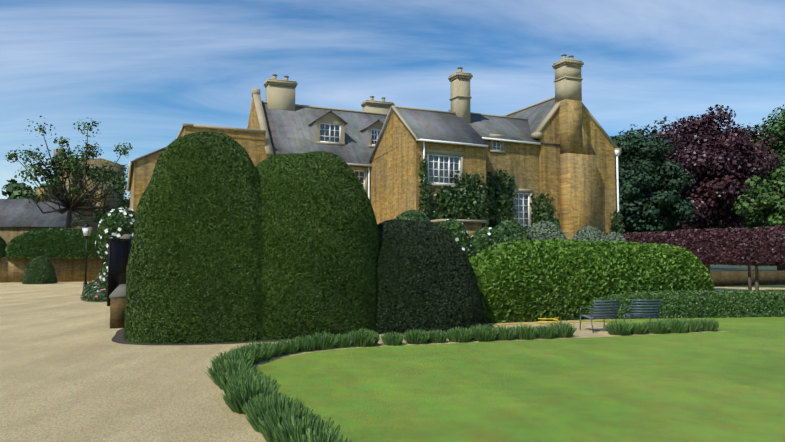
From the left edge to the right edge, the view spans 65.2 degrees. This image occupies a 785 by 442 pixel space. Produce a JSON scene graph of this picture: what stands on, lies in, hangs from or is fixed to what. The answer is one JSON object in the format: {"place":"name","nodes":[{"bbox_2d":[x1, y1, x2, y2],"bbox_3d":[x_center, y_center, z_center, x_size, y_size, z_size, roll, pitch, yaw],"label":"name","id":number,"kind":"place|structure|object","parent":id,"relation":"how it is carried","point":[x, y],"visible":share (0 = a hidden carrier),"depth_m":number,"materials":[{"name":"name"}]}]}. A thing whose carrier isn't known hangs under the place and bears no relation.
{"place":"outdoors","nodes":[
{"label":"outdoors","id":0,"kind":"place"},
{"bbox_2d":[53,149,124,215],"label":"house","id":1,"kind":"structure","parent":0,"point":[97,161],"depth_m":93.79,"materials":[{"name":"stone"}]},
{"bbox_2d":[95,207,135,283],"bbox_3d":[-11.722,1.503,26.446,1.988,4.109,3.580,2,-4,-25],"label":"climbing rose","id":2,"kind":"object","parent":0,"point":[115,220],"visible":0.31,"depth_m":25.02,"materials":[{"name":"green plant"}]},
{"bbox_2d":[0,0,784,227],"label":"sky","id":3,"kind":"structure","parent":0,"point":[143,70],"materials":[{"name":"blue"}]},
{"bbox_2d":[255,317,784,441],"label":"lawn","id":4,"kind":"structure","parent":0,"point":[728,385],"depth_m":8.65,"materials":[{"name":"green plant"}]},
{"bbox_2d":[205,318,718,441],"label":"lavender plants","id":5,"kind":"object","parent":4,"relation":"on","point":[271,414],"visible":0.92,"depth_m":10.57,"materials":[{"name":"green plant"}]},
{"bbox_2d":[710,264,784,287],"bbox_3d":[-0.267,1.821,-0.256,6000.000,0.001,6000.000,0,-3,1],"label":"coping","id":6,"kind":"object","parent":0,"point":[718,267],"depth_m":96.26,"materials":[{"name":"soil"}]},
{"bbox_2d":[1,179,59,198],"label":"tree","id":7,"kind":"object","parent":6,"relation":"on","point":[11,192],"visible":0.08,"depth_m":74.78,"materials":[{"name":"green plant"}]},
{"bbox_2d":[0,188,98,243],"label":"outbuilding","id":8,"kind":"structure","parent":6,"relation":"on","point":[18,217],"depth_m":64.87,"materials":[{"name":"stone"}]},
{"bbox_2d":[5,116,132,227],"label":"sparse tree","id":9,"kind":"object","parent":6,"relation":"on","point":[76,202],"visible":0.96,"depth_m":51.29,"materials":[{"name":"green plant"}]},
{"bbox_2d":[80,273,106,301],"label":"flower border plants","id":10,"kind":"object","parent":6,"relation":"on","point":[91,292],"visible":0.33,"depth_m":26.00,"materials":[{"name":"green plant"}]},
{"bbox_2d":[0,282,784,441],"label":"gravel","id":11,"kind":"structure","parent":6,"relation":"on","point":[71,370],"depth_m":9.31,"materials":[{"name":"beige gravel"}]},
{"bbox_2d":[22,256,57,283],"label":"ball shrub","id":12,"kind":"object","parent":11,"relation":"on","point":[39,269],"visible":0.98,"depth_m":42.90,"materials":[{"name":"green plant"}]},
{"bbox_2d":[0,257,104,282],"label":"wall","id":13,"kind":"structure","parent":11,"relation":"on","point":[71,269],"depth_m":46.71,"materials":[{"name":"stone"}]},
{"bbox_2d":[0,228,99,258],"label":"hedge","id":14,"kind":"object","parent":13,"relation":"on","point":[59,243],"visible":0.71,"depth_m":46.11,"materials":[{"name":"green plant"}]},
{"bbox_2d":[81,221,92,288],"bbox_3d":[-16.535,1.890,33.115,0.560,3.860,0.480,0,-3,1],"label":"lamp post","id":15,"kind":"object","parent":11,"relation":"on","point":[87,227],"visible":0.96,"depth_m":33.05,"materials":[{"name":"black metal"}]},
{"bbox_2d":[109,234,132,328],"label":"gate pier and wall","id":16,"kind":"structure","parent":11,"relation":"on","point":[117,296],"depth_m":15.97,"materials":[{"name":"stone"}]},
{"bbox_2d":[107,236,130,305],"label":"garden gate","id":17,"kind":"structure","parent":16,"relation":"attached to","point":[118,252],"depth_m":22.73,"materials":[{"name":"black metal"}]},
{"bbox_2d":[111,324,494,344],"bbox_3d":[-2.220,2.810,16.312,9.726,0.001,5.444,1,-4,-21],"label":"soil bed","id":18,"kind":"object","parent":11,"relation":"on","point":[118,337],"depth_m":13.26,"materials":[{"name":"brown soil"}]},
{"bbox_2d":[123,131,484,343],"bbox_3d":[-2.196,0.419,16.404,8.988,5.083,4.762,1,-4,-21],"label":"yew topiary","id":19,"kind":"object","parent":18,"relation":"on","point":[231,242],"depth_m":13.88,"materials":[{"name":"green plant"}]},
{"bbox_2d":[127,54,620,239],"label":"house","id":20,"kind":"structure","parent":11,"relation":"on","point":[562,148],"depth_m":33.88,"materials":[{"name":"stone"}]},
{"bbox_2d":[417,155,489,226],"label":"climber plants","id":21,"kind":"structure","parent":20,"relation":"attached to","point":[462,202],"depth_m":30.04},
{"bbox_2d":[486,169,560,228],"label":"climber plants","id":22,"kind":"object","parent":20,"relation":"attached to","point":[499,200],"visible":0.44,"depth_m":32.46,"materials":[{"name":"green plant"}]},
{"bbox_2d":[605,211,624,234],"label":"gable climber plants","id":23,"kind":"structure","parent":20,"relation":"attached to","point":[617,220],"depth_m":35.37,"materials":[{"name":"green plant"}]},
{"bbox_2d":[490,319,590,322],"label":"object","id":24,"kind":"object","parent":11,"relation":"on","point":[553,320],"visible":0.08,"depth_m":17.91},
{"bbox_2d":[469,238,714,322],"bbox_3d":[6.434,1.873,19.667,9.636,2.615,2.184,2,-4,-25],"label":"laurel hedge","id":25,"kind":"object","parent":24,"relation":"on","point":[534,280],"visible":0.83,"depth_m":18.31,"materials":[{"name":"green plant"}]},
{"bbox_2d":[495,317,611,325],"bbox_3d":[4.600,2.758,17.082,3.868,0.188,0.449,1,-4,-19],"label":"garden hose","id":26,"kind":"object","parent":11,"relation":"on","point":[551,321],"visible":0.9,"depth_m":16.93,"materials":[{"name":"yellow rubber"}]},
{"bbox_2d":[579,300,619,332],"bbox_3d":[5.168,2.350,15.307,0.704,0.808,0.795,1,-3,-11],"label":"garden bench","id":27,"kind":"object","parent":11,"relation":"on","point":[599,305],"visible":0.96,"depth_m":15.04,"materials":[{"name":"blue paint"}]},
{"bbox_2d":[623,299,659,324],"bbox_3d":[6.330,2.366,15.582,0.704,0.808,0.795,0,-3,5],"label":"garden bench","id":28,"kind":"object","parent":11,"relation":"on","point":[650,305],"visible":0.92,"depth_m":15.30,"materials":[{"name":"blue paint"}]},
{"bbox_2d":[606,225,784,289],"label":"pleached beech trees","id":29,"kind":"object","parent":11,"relation":"on","point":[733,246],"visible":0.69,"depth_m":27.03,"materials":[{"name":"purple plant"}]},
{"bbox_2d":[708,250,769,289],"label":"tree trunks","id":30,"kind":"object","parent":11,"relation":"on","point":[749,279],"depth_m":32.27,"materials":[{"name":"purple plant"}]},
{"label":"soil bed","id":31,"kind":"object","parent":11,"relation":"on","visible":0},
{"bbox_2d":[585,289,784,318],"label":"box hedge","id":32,"kind":"object","parent":31,"relation":"on","point":[716,303],"visible":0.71,"depth_m":18.74,"materials":[{"name":"green plant"}]},
{"bbox_2d":[394,209,530,242],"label":"green terrace shrubs","id":33,"kind":"object","parent":6,"relation":"on","point":[510,230],"visible":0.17,"depth_m":26.23,"materials":[{"name":"green plant"}]},
{"bbox_2d":[438,219,505,258],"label":"rose shrubs","id":34,"kind":"object","parent":6,"relation":"on","point":[480,240],"visible":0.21,"depth_m":23.29,"materials":[{"name":"green plant"}]},
{"bbox_2d":[527,220,626,241],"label":"shrubs","id":35,"kind":"object","parent":6,"relation":"on","point":[541,230],"visible":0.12,"depth_m":27.20,"materials":[{"name":"green plant"}]},
{"bbox_2d":[610,116,676,140],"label":"green tree","id":36,"kind":"object","parent":6,"relation":"on","point":[646,128],"visible":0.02,"depth_m":97.77,"materials":[{"name":"green plant"}]},
{"bbox_2d":[611,131,696,232],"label":"cedar tree","id":37,"kind":"object","parent":6,"relation":"on","point":[651,186],"visible":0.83,"depth_m":55.41,"materials":[{"name":"green plant"}]},
{"bbox_2d":[643,104,783,265],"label":"copper beech tree","id":38,"kind":"object","parent":6,"relation":"on","point":[722,166],"visible":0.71,"depth_m":66.98,"materials":[{"name":"purple plant"}]},
{"bbox_2d":[710,271,784,286],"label":"garden wall","id":39,"kind":"structure","parent":6,"relation":"on","point":[729,278],"depth_m":40.33,"materials":[{"name":"stone"}]},
{"bbox_2d":[725,105,784,270],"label":"green tree","id":40,"kind":"object","parent":6,"relation":"on","point":[776,127],"visible":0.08,"depth_m":73.68,"materials":[{"name":"green plant"}]},
{"bbox_2d":[731,163,784,227],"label":"green tree","id":41,"kind":"object","parent":6,"relation":"on","point":[768,201],"visible":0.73,"depth_m":49.29,"materials":[{"name":"green plant"}]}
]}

